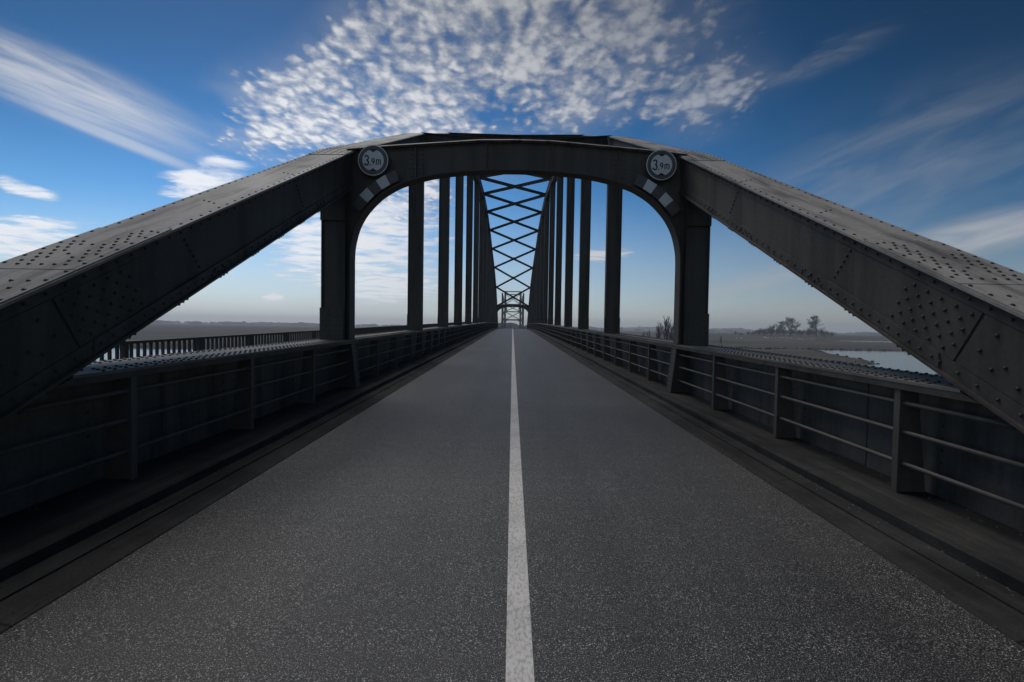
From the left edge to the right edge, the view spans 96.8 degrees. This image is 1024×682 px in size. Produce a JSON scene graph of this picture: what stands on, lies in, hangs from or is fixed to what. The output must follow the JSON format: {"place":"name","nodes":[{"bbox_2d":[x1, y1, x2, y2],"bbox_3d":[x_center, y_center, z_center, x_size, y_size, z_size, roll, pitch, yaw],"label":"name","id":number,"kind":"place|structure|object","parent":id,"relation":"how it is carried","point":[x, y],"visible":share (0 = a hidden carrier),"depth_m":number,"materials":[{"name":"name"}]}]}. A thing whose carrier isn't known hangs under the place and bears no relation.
{"place":"outdoors","nodes":[
{"label":"outdoors","id":0,"kind":"place"},
{"bbox_2d":[119,323,901,363],"bbox_3d":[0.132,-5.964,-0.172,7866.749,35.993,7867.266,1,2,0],"label":"terrain","id":1,"kind":"structure","parent":0,"point":[186,330],"depth_m":348.67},
{"bbox_2d":[0,132,1023,531],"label":"arch bridge","id":2,"kind":"structure","parent":1,"relation":"on","point":[74,308],"depth_m":5.40,"materials":[{"name":"paint"}]},
{"bbox_2d":[0,328,496,582],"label":"kerb","id":3,"kind":"structure","parent":2,"relation":"attached to","point":[56,525],"depth_m":4.13,"materials":[{"name":"concrete"}]},
{"bbox_2d":[0,323,496,496],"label":"guard railing","id":4,"kind":"object","parent":3,"relation":"on","point":[119,458],"visible":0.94,"depth_m":4.94,"materials":[{"name":"metal"}]},
{"bbox_2d":[501,291,523,328],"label":"lift span","id":5,"kind":"object","parent":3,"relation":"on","point":[504,311],"visible":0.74,"depth_m":200.29,"materials":[{"name":"grey metal"}]},
{"bbox_2d":[0,328,500,633],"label":"gutter","id":6,"kind":"object","parent":2,"relation":"attached to","point":[73,567],"visible":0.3,"depth_m":3.61,"materials":[{"name":"concrete"}]},
{"bbox_2d":[95,322,471,360],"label":"footway balustrade","id":7,"kind":"object","parent":2,"relation":"attached to","point":[126,349],"visible":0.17,"depth_m":10.69,"materials":[{"name":"metal"}]},
{"bbox_2d":[358,145,387,175],"bbox_3d":[-2.953,-3.843,9.747,0.647,0.647,0.178,1,2,0],"label":"clearance sign","id":8,"kind":"object","parent":2,"relation":"attached to","point":[372,160],"visible":1,"depth_m":9.66,"materials":[{"name":"metal"}]},
{"bbox_2d":[352,171,398,210],"bbox_3d":[-2.917,-3.205,9.788,1.018,0.884,0.157,1,2,0],"label":"hazard board","id":9,"kind":"object","parent":2,"relation":"attached to","point":[366,195],"visible":1,"depth_m":9.71,"materials":[{"name":"paint"}]},
{"bbox_2d":[634,174,680,215],"bbox_3d":[3.100,-3.110,9.785,1.018,0.884,0.157,1,2,0],"label":"hazard board","id":10,"kind":"object","parent":2,"relation":"attached to","point":[664,198],"visible":1,"depth_m":9.71,"materials":[{"name":"paint"}]},
{"bbox_2d":[646,150,676,179],"bbox_3d":[3.176,-3.746,9.745,0.647,0.647,0.178,1,2,0],"label":"clearance sign","id":11,"kind":"object","parent":2,"relation":"attached to","point":[661,164],"visible":1,"depth_m":9.66,"materials":[{"name":"metal"}]},
{"bbox_2d":[152,320,880,334],"bbox_3d":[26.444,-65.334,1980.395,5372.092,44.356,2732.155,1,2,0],"label":"distant woods","id":12,"kind":"object","parent":1,"relation":"on","point":[512,326],"visible":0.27,"depth_m":2067.52,"materials":[{"name":"green plant"}]},
{"bbox_2d":[656,323,662,337],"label":"bare sapling","id":13,"kind":"object","parent":1,"relation":"on","point":[659,332],"visible":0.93,"depth_m":168.87,"materials":[{"name":"grey plant"}]},
{"bbox_2d":[661,314,670,338],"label":"bare sapling","id":14,"kind":"object","parent":1,"relation":"on","point":[665,331],"visible":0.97,"depth_m":172.43,"materials":[{"name":"grey plant"}]},
{"bbox_2d":[665,319,670,338],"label":"bare sapling","id":15,"kind":"object","parent":1,"relation":"on","point":[669,330],"visible":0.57,"depth_m":179.24,"materials":[{"name":"grey plant"}]},
{"bbox_2d":[669,322,673,339],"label":"bare sapling","id":16,"kind":"object","parent":1,"relation":"on","point":[670,335],"visible":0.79,"depth_m":176.58,"materials":[{"name":"grey plant"}]},
{"bbox_2d":[761,328,774,335],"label":"bare shrub","id":17,"kind":"object","parent":1,"relation":"on","point":[769,331],"visible":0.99,"depth_m":543.33,"materials":[{"name":"grey plant"}]},
{"bbox_2d":[766,327,781,335],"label":"bare shrub","id":18,"kind":"object","parent":1,"relation":"on","point":[777,331],"visible":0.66,"depth_m":548.72,"materials":[{"name":"grey plant"}]},
{"bbox_2d":[525,328,1023,595],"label":"kerb","id":19,"kind":"structure","parent":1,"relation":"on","point":[987,548],"depth_m":4.18,"materials":[{"name":"concrete"}]},
{"bbox_2d":[529,323,1023,510],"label":"guard railing","id":20,"kind":"object","parent":19,"relation":"on","point":[908,471],"visible":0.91,"depth_m":5.00,"materials":[{"name":"metal"}]},
{"bbox_2d":[527,329,1023,646],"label":"gutter","id":21,"kind":"object","parent":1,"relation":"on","point":[990,602],"visible":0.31,"depth_m":3.65,"materials":[{"name":"concrete"}]},
{"bbox_2d":[774,321,785,335],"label":"bare tree","id":22,"kind":"object","parent":1,"relation":"on","point":[780,327],"visible":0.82,"depth_m":571.34,"materials":[{"name":"grey plant"}]},
{"bbox_2d":[781,329,792,335],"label":"bare shrub","id":23,"kind":"object","parent":1,"relation":"on","point":[786,332],"visible":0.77,"depth_m":567.96,"materials":[{"name":"grey plant"}]},
{"bbox_2d":[780,316,800,335],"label":"bare tree","id":24,"kind":"object","parent":1,"relation":"on","point":[790,321],"visible":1,"depth_m":551.77,"materials":[{"name":"grey plant"}]},
{"bbox_2d":[798,329,811,336],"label":"bare shrub","id":25,"kind":"object","parent":1,"relation":"on","point":[808,332],"visible":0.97,"depth_m":557.70,"materials":[{"name":"grey plant"}]},
{"bbox_2d":[806,328,817,336],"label":"bare shrub","id":26,"kind":"object","parent":1,"relation":"on","point":[813,331],"visible":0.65,"depth_m":561.44,"materials":[{"name":"grey plant"}]},
{"bbox_2d":[731,340,897,363],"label":"reeds","id":27,"kind":"object","parent":1,"relation":"on","point":[744,347],"visible":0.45,"depth_m":213.91,"materials":[{"name":"plant"}]},
{"bbox_2d":[806,315,823,336],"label":"bare tree","id":28,"kind":"object","parent":1,"relation":"on","point":[814,322],"visible":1,"depth_m":558.24,"materials":[{"name":"grey plant"}]},
{"bbox_2d":[811,327,827,336],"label":"bare shrub","id":29,"kind":"object","parent":1,"relation":"on","point":[819,331],"visible":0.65,"depth_m":566.76,"materials":[{"name":"grey plant"}]},
{"bbox_2d":[818,330,833,336],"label":"bare shrub","id":30,"kind":"object","parent":1,"relation":"on","point":[823,334],"visible":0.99,"depth_m":553.84,"materials":[{"name":"grey plant"}]},
{"bbox_2d":[0,329,1023,681],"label":"road","id":31,"kind":"structure","parent":0,"point":[368,545],"depth_m":3.04,"materials":[{"name":"grey asphalt"}]},
{"bbox_2d":[506,329,534,681],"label":"line","id":32,"kind":"object","parent":31,"relation":"on","point":[519,659],"visible":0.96,"depth_m":3.01,"materials":[{"name":"paint"}]},
{"bbox_2d":[0,0,1023,332],"label":"sky","id":33,"kind":"structure","parent":0,"point":[908,115],"materials":[{"name":"blue"}]},
{"bbox_2d":[96,340,936,374],"bbox_3d":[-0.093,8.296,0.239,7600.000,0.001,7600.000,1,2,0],"label":"water","id":34,"kind":"structure","parent":0,"point":[903,360],"depth_m":142.30,"materials":[{"name":"grey liquid"}]}
]}

